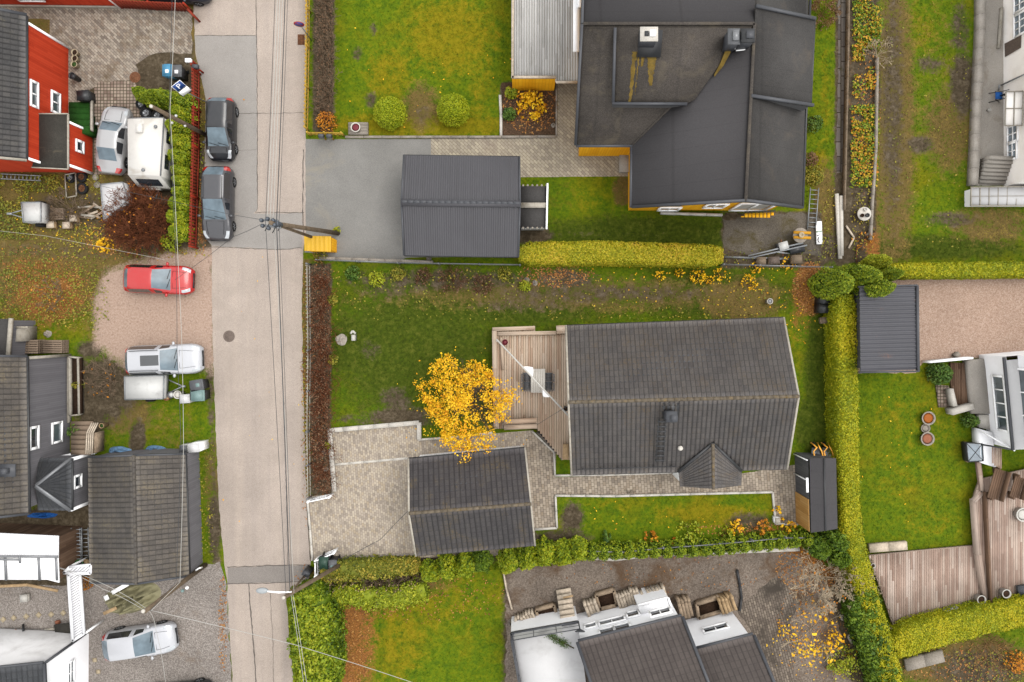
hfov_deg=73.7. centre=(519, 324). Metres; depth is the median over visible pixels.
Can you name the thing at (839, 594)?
bare tree
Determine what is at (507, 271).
perennial
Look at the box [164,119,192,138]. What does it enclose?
thuja
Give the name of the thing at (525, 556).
ragged thuja
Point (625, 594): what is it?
log palisade
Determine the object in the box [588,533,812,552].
wire fence
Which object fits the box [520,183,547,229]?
lean to
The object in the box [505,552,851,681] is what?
gravel yard
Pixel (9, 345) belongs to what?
flat shed
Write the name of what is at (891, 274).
thuja
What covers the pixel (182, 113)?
thuja
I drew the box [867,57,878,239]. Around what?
wall
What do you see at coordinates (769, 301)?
garden lamp
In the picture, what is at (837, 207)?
white plank
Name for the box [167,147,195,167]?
thuja
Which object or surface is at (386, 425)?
kerb
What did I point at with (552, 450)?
kerb
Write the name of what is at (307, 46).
picket fence
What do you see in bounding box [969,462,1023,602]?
wooden deck
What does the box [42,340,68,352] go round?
pallet stack
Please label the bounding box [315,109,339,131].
shrub
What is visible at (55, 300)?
bare tree
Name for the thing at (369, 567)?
loose hedge
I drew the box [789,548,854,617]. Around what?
bare tree
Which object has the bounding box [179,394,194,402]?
storage box
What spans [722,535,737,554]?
young thuja
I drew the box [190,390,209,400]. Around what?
wheelie bin
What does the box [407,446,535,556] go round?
tiled garage
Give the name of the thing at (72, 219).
wooden crate
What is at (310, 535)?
kerb
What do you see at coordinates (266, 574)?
road patch
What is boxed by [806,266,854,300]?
thuja
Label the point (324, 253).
weed
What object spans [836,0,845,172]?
stepping path
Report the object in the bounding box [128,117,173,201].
caravan
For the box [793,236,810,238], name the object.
yellow plank
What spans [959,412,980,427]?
shrub
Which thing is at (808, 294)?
fallen leaves
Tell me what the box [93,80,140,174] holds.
paved strip
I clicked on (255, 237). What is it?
road patch
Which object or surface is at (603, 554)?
young thuja
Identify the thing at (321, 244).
waste shelter
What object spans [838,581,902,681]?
thuja hedge
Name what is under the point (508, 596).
planter edge
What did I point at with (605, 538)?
shrub
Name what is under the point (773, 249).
scaffold pole
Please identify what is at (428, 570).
ragged thuja
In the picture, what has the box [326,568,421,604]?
pruned hedge
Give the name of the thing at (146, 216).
bare bush
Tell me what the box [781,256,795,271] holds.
shrub
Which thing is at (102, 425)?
flower pot
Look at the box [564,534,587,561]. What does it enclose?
ragged thuja
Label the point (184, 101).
thuja
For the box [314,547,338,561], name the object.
metal gate
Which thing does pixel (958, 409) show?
wall
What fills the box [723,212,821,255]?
patio slab
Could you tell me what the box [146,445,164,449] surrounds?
blue sheet
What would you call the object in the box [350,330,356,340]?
garden ornament
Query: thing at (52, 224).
wooden crate
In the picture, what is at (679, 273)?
shrub
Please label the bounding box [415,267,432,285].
bare shrub
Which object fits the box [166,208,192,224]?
thuja
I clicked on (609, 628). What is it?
window
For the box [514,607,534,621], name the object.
log palisade
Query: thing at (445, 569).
ragged thuja
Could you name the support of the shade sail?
on the wooden deck at (527, 419)
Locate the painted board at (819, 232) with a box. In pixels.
[816,221,821,243]
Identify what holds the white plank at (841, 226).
on the white plank at (837, 207)
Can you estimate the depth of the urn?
41.38 m
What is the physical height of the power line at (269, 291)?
2.825 m
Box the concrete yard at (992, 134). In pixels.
[976,0,1003,185]
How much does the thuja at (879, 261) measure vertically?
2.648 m
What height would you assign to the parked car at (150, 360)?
1.557 m
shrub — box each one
[46,187,91,228]
[66,424,78,436]
[71,382,84,388]
[77,576,93,589]
[80,354,123,398]
[95,237,113,253]
[160,233,181,252]
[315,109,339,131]
[373,96,406,130]
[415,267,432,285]
[436,92,469,127]
[438,265,469,292]
[473,273,493,295]
[516,89,546,121]
[602,530,611,543]
[644,530,657,541]
[655,271,665,281]
[674,268,684,276]
[675,521,703,543]
[689,268,705,284]
[705,276,714,283]
[713,267,725,280]
[719,525,732,541]
[727,519,744,535]
[741,274,757,290]
[749,262,761,273]
[754,518,771,535]
[771,505,781,513]
[780,517,796,534]
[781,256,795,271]
[805,164,823,186]
[806,151,818,166]
[807,115,823,133]
[811,0,842,30]
[825,644,858,679]
[852,232,873,249]
[924,362,953,384]
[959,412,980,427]
[973,633,1016,674]
[1003,649,1023,673]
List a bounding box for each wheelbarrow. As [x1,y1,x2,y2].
[810,442,822,455]
[821,442,833,457]
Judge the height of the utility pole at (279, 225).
9.924 m
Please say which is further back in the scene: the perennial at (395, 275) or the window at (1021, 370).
the perennial at (395, 275)
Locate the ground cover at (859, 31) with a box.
[849,0,883,187]
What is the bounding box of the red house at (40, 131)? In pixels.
[0,8,93,174]
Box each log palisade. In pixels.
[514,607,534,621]
[582,595,599,616]
[615,585,638,608]
[638,582,666,594]
[674,594,693,617]
[714,591,737,614]
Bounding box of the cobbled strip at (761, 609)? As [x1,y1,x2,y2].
[736,577,795,681]
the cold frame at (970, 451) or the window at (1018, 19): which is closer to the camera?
the window at (1018, 19)
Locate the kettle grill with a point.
(73, 76)
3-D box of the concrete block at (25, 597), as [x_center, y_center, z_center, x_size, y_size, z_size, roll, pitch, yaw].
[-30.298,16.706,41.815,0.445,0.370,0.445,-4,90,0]
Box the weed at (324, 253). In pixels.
[313,252,327,263]
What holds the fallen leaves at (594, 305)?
on the ground at (160, 326)
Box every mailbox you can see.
[185,58,191,62]
[192,64,203,73]
[318,134,326,139]
[326,134,333,139]
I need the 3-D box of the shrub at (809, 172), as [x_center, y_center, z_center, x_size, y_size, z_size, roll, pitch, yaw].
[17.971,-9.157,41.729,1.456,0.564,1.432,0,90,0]
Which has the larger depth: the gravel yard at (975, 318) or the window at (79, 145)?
the gravel yard at (975, 318)
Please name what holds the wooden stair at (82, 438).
attached to the grey house at (42, 467)
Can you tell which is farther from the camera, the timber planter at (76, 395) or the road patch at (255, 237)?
the road patch at (255, 237)
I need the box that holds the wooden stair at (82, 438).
[71,421,98,454]
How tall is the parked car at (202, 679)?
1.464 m
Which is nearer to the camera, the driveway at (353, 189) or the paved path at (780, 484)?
the paved path at (780, 484)
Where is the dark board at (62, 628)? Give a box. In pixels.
[54,623,69,633]
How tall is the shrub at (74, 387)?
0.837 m
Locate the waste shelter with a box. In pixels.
[304,236,336,252]
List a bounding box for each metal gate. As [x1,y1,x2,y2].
[307,492,333,502]
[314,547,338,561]
[314,561,319,576]
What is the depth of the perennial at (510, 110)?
41.66 m
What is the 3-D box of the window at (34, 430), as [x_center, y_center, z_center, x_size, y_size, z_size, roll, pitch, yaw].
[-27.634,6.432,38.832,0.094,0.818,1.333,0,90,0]
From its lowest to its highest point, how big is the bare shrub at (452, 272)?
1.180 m
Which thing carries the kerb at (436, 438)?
on the ground at (160, 326)
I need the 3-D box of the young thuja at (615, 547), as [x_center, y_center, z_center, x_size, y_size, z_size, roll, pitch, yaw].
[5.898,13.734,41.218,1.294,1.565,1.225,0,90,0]
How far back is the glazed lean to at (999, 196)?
41.19 m
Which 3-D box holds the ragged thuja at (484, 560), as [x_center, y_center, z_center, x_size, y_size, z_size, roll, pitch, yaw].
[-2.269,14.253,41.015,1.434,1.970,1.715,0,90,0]
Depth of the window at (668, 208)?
40.80 m
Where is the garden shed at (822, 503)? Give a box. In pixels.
[793,452,837,532]
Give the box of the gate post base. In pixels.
[186,8,200,22]
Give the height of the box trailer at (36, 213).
1.135 m
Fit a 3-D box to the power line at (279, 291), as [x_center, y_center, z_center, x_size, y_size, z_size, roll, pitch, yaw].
[-11.575,-1.593,33.800,0.151,2.840,30.730,1,90,0]
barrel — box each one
[167,391,173,397]
[173,391,185,398]
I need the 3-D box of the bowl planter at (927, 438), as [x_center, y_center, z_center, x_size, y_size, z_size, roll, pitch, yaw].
[24.862,6.955,41.810,0.848,0.380,0.835,0,90,0]
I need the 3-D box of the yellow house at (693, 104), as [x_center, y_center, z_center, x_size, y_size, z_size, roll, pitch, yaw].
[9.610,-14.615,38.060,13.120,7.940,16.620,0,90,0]
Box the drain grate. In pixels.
[298,34,304,44]
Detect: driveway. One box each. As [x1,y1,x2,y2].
[305,139,430,258]
[306,425,798,560]
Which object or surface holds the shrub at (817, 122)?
on the ground at (160, 326)
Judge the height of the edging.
0.206 m
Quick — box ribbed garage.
[400,154,520,257]
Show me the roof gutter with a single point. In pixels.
(744, 257)
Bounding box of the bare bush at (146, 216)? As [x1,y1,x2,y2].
[98,180,174,263]
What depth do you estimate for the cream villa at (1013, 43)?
40.87 m
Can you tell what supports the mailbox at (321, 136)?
on the driveway at (353, 189)
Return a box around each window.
[18,0,45,1]
[29,79,38,108]
[30,425,39,450]
[50,89,60,112]
[51,421,62,443]
[67,658,74,681]
[74,473,82,489]
[75,139,84,153]
[136,179,162,185]
[164,154,168,169]
[166,132,169,144]
[583,621,597,629]
[598,614,625,626]
[598,625,614,633]
[614,621,630,629]
[625,609,640,618]
[648,606,672,617]
[656,206,682,210]
[701,621,729,634]
[702,203,729,208]
[728,202,774,210]
[991,374,1008,432]
[1006,126,1018,143]
[1006,141,1017,159]
[1013,0,1023,14]
[1013,10,1023,38]
[1017,368,1023,418]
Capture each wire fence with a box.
[315,259,520,265]
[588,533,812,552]
[719,263,832,268]
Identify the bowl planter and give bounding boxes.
[920,432,934,445]
[921,411,935,424]
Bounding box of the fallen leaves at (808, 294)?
[0,6,1022,681]
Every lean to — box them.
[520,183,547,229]
[964,186,1023,206]
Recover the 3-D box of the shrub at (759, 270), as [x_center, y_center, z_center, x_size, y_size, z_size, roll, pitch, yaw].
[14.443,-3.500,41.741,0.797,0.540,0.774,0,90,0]
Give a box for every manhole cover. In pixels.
[129,72,139,82]
[223,331,234,341]
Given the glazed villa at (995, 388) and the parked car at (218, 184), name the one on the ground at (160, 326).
the glazed villa at (995, 388)
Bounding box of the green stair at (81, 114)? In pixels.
[69,101,97,137]
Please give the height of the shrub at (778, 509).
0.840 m
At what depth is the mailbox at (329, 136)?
40.94 m
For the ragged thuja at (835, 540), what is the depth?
40.30 m
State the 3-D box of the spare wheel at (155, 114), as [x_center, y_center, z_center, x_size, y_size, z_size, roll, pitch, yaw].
[-22.257,-12.828,41.880,0.640,0.200,0.640,0,90,0]
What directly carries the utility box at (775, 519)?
on the paved path at (780, 484)
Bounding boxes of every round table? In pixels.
[793,228,807,242]
[857,207,870,220]
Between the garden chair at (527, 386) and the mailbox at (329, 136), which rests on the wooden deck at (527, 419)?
the garden chair at (527, 386)
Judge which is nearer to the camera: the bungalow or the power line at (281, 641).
the power line at (281, 641)
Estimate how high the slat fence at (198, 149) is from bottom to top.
1.130 m
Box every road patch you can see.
[194,35,257,213]
[209,213,301,249]
[227,565,307,583]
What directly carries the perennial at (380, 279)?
on the ground at (160, 326)
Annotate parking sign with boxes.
[172,80,205,101]
[294,21,311,40]
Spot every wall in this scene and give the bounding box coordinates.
[318,257,432,262]
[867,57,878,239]
[922,356,972,362]
[945,388,956,406]
[945,403,973,414]
[966,0,985,185]
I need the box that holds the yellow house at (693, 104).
[574,0,815,217]
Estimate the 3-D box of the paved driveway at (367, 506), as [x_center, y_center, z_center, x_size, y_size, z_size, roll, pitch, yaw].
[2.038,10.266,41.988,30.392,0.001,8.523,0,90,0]
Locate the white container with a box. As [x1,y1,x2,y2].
[188,440,208,452]
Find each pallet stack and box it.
[25,339,44,353]
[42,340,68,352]
[50,208,65,219]
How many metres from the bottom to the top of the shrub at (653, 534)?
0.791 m
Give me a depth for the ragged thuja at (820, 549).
40.49 m
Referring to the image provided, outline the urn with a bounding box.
[351,122,360,132]
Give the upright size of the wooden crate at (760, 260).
0.470 m
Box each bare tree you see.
[31,274,63,312]
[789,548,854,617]
[821,558,881,608]
[863,36,892,69]
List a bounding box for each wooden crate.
[46,221,57,228]
[62,222,73,228]
[69,215,80,221]
[755,257,765,264]
[767,256,779,263]
[789,255,802,263]
[819,317,827,323]
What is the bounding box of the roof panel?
[573,0,580,51]
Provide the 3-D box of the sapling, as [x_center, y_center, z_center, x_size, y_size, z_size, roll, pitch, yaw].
[17.710,18.664,41.133,4.136,2.231,4.005,31,90,0]
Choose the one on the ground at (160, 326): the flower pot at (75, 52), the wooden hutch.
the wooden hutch
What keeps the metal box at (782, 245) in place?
on the patio slab
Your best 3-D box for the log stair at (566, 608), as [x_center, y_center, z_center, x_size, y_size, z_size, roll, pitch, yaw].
[2.779,16.967,41.040,0.903,1.410,1.694,-9,90,0]
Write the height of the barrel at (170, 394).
0.630 m
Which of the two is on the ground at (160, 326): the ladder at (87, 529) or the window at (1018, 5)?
the ladder at (87, 529)
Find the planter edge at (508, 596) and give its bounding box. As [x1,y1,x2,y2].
[503,574,512,609]
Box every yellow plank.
[793,231,810,233]
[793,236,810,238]
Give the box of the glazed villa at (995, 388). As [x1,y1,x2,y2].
[962,351,1023,467]
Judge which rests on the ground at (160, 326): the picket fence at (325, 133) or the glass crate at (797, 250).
the picket fence at (325, 133)
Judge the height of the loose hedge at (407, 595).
1.440 m
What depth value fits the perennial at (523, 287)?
41.72 m
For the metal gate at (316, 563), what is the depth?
41.24 m
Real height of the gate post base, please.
0.900 m
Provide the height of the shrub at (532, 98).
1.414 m
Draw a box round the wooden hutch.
[15,326,36,341]
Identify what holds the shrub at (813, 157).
on the ground at (160, 326)
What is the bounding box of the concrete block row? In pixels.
[902,648,944,670]
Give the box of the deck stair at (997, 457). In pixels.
[992,447,1001,468]
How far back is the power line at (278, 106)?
32.53 m
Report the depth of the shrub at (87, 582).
41.65 m
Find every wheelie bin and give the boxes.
[162,64,178,80]
[172,64,188,80]
[189,379,209,390]
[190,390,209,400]
[318,551,331,569]
[328,554,340,570]
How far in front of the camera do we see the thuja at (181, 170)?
40.75 m
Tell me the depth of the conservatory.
39.57 m
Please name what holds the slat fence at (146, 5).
on the paved yard at (111, 44)
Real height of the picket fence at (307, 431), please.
0.980 m
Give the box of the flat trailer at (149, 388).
[124,375,185,401]
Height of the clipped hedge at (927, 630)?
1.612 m
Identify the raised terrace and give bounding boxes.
[511,0,580,90]
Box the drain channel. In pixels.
[335,457,407,465]
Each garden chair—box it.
[521,373,530,381]
[521,382,530,390]
[545,373,554,381]
[545,382,554,390]
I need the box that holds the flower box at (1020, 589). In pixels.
[1015,584,1023,595]
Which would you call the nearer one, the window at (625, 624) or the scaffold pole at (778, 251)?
the window at (625, 624)
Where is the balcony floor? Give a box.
[949,362,967,404]
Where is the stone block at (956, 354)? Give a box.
[951,352,960,357]
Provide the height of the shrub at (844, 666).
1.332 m
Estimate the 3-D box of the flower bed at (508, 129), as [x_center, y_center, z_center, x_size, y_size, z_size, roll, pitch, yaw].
[0.538,-13.280,41.992,3.443,0.001,3.274,0,90,0]
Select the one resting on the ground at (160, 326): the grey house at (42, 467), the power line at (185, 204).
the grey house at (42, 467)
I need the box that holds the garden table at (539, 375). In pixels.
[531,369,544,392]
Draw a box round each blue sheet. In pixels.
[27,512,57,517]
[109,446,131,452]
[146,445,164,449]
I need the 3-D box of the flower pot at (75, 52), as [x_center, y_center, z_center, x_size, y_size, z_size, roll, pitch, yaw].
[-27.161,-16.613,41.795,0.403,0.410,0.397,0,90,0]
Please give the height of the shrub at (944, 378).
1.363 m
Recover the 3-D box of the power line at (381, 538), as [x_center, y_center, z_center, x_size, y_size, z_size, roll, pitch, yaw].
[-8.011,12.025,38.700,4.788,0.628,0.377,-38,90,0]
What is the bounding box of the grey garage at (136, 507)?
[87,448,202,584]
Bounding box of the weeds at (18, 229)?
[0,3,1023,681]
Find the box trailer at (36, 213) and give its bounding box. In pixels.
[7,201,49,226]
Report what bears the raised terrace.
on the ground at (160, 326)
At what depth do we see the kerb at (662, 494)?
41.86 m
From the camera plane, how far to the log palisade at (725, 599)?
41.17 m
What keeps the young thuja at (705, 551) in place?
on the ground at (160, 326)
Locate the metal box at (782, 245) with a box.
[775,241,788,250]
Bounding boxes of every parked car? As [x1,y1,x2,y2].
[95,106,132,175]
[101,620,178,661]
[123,262,194,296]
[125,341,204,377]
[144,0,211,6]
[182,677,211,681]
[197,166,236,240]
[201,97,238,161]
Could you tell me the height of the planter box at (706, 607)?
0.500 m
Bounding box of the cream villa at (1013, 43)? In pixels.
[998,0,1023,185]
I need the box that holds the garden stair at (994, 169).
[978,156,1013,183]
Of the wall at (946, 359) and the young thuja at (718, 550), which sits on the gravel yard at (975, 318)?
the wall at (946, 359)
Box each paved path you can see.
[525,432,555,530]
[556,465,797,523]
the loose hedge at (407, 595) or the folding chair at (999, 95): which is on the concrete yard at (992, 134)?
the folding chair at (999, 95)
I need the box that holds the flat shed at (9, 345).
[0,318,35,354]
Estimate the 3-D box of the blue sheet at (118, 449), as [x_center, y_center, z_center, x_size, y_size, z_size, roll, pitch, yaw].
[-24.587,7.713,41.734,1.409,0.512,0.484,0,90,0]
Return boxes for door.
[331,238,336,251]
[795,492,808,514]
[796,508,809,531]
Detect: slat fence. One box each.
[111,0,192,11]
[188,60,201,248]
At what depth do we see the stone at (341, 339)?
41.97 m
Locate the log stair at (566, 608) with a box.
[556,587,574,618]
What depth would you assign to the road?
41.99 m
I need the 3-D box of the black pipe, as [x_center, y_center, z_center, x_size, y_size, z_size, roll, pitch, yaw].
[13.488,16.301,41.920,0.310,0.100,2.546,-4,90,0]
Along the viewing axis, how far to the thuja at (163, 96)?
40.11 m
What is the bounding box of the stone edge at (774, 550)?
[596,547,799,560]
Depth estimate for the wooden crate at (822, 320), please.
41.55 m
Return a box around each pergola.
[63,556,91,574]
[67,567,103,641]
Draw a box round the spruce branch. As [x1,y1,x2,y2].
[544,633,573,648]
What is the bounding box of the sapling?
[778,594,845,666]
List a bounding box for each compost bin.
[814,295,830,303]
[814,303,830,312]
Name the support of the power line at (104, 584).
attached to the utility pole at (185, 579)
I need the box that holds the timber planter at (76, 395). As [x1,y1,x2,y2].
[68,356,83,415]
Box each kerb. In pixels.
[306,500,313,560]
[327,433,336,491]
[328,420,421,439]
[340,553,413,558]
[345,135,555,138]
[418,432,491,440]
[499,95,501,135]
[531,430,672,476]
[535,491,797,530]
[556,84,556,135]
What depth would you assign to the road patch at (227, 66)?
41.98 m
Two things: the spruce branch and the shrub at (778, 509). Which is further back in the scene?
the shrub at (778, 509)
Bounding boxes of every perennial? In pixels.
[327,294,337,305]
[328,354,338,364]
[345,265,359,280]
[368,270,385,287]
[390,265,405,280]
[498,266,512,281]
[502,107,516,120]
[505,86,517,99]
[518,279,530,291]
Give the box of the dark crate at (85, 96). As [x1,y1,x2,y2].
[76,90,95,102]
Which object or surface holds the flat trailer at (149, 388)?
on the ground at (160, 326)
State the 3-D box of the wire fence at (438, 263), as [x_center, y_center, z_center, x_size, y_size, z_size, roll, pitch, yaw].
[-6.153,-3.753,41.560,12.401,0.880,0.154,1,90,0]
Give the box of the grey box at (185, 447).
[179,443,189,451]
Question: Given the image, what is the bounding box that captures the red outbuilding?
[0,0,119,7]
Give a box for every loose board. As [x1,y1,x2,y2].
[103,606,116,614]
[111,585,128,593]
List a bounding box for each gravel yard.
[0,562,231,681]
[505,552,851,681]
[856,278,1023,373]
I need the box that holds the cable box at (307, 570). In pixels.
[301,565,313,577]
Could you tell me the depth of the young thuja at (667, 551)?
41.09 m
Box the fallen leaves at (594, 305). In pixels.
[2,27,931,679]
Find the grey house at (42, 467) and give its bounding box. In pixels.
[0,354,96,517]
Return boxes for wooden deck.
[492,325,569,459]
[868,545,979,624]
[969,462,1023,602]
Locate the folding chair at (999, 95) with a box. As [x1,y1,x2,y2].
[989,89,1008,102]
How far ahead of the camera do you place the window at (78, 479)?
40.37 m
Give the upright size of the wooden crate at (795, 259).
0.520 m
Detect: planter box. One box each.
[534,601,557,615]
[594,586,617,610]
[694,593,722,619]
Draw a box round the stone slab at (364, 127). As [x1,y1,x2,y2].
[348,122,368,134]
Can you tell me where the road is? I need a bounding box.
[193,0,310,681]
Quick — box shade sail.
[496,339,567,415]
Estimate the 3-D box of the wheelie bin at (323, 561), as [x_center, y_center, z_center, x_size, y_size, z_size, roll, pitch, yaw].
[-11.787,14.280,41.462,0.608,1.075,0.814,0,90,0]
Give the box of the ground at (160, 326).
[0,0,1023,681]
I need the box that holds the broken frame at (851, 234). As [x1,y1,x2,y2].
[845,225,854,248]
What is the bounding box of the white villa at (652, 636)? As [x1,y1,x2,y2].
[510,586,775,681]
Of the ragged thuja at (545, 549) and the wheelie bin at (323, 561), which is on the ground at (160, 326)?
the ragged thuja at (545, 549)
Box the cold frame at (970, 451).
[961,441,983,461]
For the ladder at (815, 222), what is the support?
on the patio slab
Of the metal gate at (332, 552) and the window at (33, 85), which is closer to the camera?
the window at (33, 85)
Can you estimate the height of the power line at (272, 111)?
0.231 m
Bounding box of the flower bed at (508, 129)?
[501,82,555,134]
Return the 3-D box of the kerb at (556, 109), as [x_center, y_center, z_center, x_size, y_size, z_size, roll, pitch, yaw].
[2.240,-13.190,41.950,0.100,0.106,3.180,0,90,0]
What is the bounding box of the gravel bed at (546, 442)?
[536,431,561,459]
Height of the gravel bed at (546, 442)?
0.100 m
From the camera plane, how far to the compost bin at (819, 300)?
41.13 m
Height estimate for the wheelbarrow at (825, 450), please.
1.114 m
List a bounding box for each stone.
[43,330,51,337]
[335,334,346,344]
[921,424,929,432]
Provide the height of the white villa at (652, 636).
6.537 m
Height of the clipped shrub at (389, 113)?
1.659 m
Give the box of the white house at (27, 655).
[0,628,88,681]
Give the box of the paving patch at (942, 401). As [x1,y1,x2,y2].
[935,385,951,406]
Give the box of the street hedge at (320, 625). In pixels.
[286,575,348,681]
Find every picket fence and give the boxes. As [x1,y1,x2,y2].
[303,0,310,130]
[305,263,311,499]
[306,131,344,135]
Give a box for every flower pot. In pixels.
[70,61,79,68]
[71,49,80,56]
[71,55,80,62]
[99,423,108,427]
[974,594,985,603]
[999,588,1010,597]
[1013,507,1023,521]
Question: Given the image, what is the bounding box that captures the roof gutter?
[724,256,789,259]
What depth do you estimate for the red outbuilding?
41.66 m
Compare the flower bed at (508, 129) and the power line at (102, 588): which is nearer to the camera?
the power line at (102, 588)
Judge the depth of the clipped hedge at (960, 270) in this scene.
40.48 m
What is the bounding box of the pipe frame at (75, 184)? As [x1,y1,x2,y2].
[64,172,76,197]
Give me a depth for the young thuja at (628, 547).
41.06 m
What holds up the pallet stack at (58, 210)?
on the ground at (160, 326)
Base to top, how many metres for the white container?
1.370 m
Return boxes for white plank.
[834,193,841,258]
[839,196,843,255]
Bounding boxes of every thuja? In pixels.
[131,86,146,103]
[139,89,157,108]
[148,87,167,109]
[158,89,172,112]
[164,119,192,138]
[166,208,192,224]
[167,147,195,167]
[167,195,192,214]
[167,222,194,242]
[168,91,199,111]
[169,104,197,124]
[169,133,197,153]
[170,164,191,178]
[170,186,194,199]
[171,174,193,188]
[418,558,439,582]
[434,553,456,579]
[454,552,476,577]
[472,550,493,573]
[496,548,518,574]
[514,542,538,570]
[532,534,555,566]
[552,537,575,565]
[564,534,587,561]
[586,541,598,560]
[596,541,610,560]
[609,540,623,559]
[621,540,636,559]
[635,539,649,558]
[646,538,661,558]
[657,539,673,558]
[673,537,686,558]
[685,538,699,557]
[695,538,712,556]
[708,537,724,556]
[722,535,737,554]
[734,533,750,553]
[746,532,763,553]
[758,532,775,551]
[772,530,788,550]
[785,528,800,548]
[796,527,813,547]
[802,532,831,560]
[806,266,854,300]
[819,529,849,553]
[823,551,851,569]
[836,264,882,286]
[846,278,896,298]
[858,253,892,268]
[877,266,904,281]
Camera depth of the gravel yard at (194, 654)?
41.99 m
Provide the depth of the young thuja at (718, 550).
41.03 m
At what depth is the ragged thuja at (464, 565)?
40.55 m
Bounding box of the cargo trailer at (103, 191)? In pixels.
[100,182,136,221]
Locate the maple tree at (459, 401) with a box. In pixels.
[413,352,522,462]
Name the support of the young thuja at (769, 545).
on the ground at (160, 326)
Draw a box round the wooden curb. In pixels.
[867,540,907,552]
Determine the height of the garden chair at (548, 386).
0.975 m
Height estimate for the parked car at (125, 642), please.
1.494 m
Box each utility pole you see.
[141,562,207,612]
[149,104,205,136]
[256,564,340,599]
[259,217,339,237]
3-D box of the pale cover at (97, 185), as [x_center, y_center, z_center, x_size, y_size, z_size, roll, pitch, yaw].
[-25.992,-8.603,41.940,0.400,0.080,0.400,0,90,0]
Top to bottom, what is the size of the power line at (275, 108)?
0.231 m
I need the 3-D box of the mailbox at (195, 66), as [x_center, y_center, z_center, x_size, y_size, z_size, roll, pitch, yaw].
[-19.471,-15.487,41.430,0.340,1.140,0.220,0,90,0]
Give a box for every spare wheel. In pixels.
[66,173,74,182]
[76,172,87,182]
[77,182,88,193]
[135,101,145,108]
[140,107,151,116]
[151,111,162,116]
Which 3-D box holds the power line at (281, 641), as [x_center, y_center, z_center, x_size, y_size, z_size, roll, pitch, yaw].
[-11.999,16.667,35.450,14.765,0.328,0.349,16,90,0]
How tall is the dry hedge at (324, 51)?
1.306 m
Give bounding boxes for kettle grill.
[68,72,81,81]
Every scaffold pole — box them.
[748,243,802,255]
[750,245,806,257]
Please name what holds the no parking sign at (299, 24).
on the ground at (160, 326)
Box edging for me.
[996,7,1003,48]
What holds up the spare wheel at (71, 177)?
on the ground at (160, 326)
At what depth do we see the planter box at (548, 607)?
41.64 m
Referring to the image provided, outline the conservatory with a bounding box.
[0,523,82,591]
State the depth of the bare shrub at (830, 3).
41.41 m
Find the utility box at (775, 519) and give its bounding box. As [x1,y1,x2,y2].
[772,516,779,523]
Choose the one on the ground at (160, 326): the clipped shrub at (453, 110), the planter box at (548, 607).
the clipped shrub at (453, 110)
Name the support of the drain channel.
on the paved driveway at (367, 506)
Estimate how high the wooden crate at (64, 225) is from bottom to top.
0.470 m
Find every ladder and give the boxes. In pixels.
[0,173,40,180]
[71,528,82,558]
[79,527,88,557]
[807,187,818,228]
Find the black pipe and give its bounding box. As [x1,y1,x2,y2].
[736,569,742,610]
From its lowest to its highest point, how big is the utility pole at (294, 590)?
7.088 m
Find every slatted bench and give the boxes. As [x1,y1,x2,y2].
[987,467,1011,501]
[1007,473,1023,499]
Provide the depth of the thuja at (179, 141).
40.43 m
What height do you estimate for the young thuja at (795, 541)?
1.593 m
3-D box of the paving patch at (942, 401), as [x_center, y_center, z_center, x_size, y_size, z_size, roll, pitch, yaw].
[26.042,4.371,41.930,0.851,0.100,1.506,-8,90,0]
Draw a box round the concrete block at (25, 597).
[20,593,30,601]
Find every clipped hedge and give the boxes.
[518,240,723,268]
[823,294,903,681]
[887,593,1023,658]
[889,260,1023,279]
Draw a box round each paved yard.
[0,7,192,113]
[431,84,627,176]
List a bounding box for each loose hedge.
[319,553,421,585]
[331,577,430,615]
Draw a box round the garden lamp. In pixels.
[765,298,772,303]
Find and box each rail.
[93,431,103,452]
[660,212,722,216]
[842,0,849,209]
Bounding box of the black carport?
[846,284,919,372]
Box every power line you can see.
[4,231,163,259]
[60,568,141,608]
[62,568,144,607]
[103,186,255,218]
[150,17,180,610]
[150,612,165,681]
[151,12,183,610]
[152,610,409,681]
[175,225,258,279]
[265,4,285,588]
[267,0,277,216]
[270,0,279,219]
[273,0,282,217]
[274,231,293,587]
[276,2,289,588]
[279,0,291,583]
[291,596,303,681]
[293,596,306,681]
[345,511,407,558]
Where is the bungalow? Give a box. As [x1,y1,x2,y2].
[565,317,799,489]
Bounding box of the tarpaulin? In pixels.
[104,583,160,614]
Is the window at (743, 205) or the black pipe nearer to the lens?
the window at (743, 205)
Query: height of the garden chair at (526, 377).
0.975 m
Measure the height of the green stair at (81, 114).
1.095 m
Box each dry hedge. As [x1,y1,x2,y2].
[301,253,342,499]
[307,0,342,118]
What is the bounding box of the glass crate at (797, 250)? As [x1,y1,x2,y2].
[788,244,804,254]

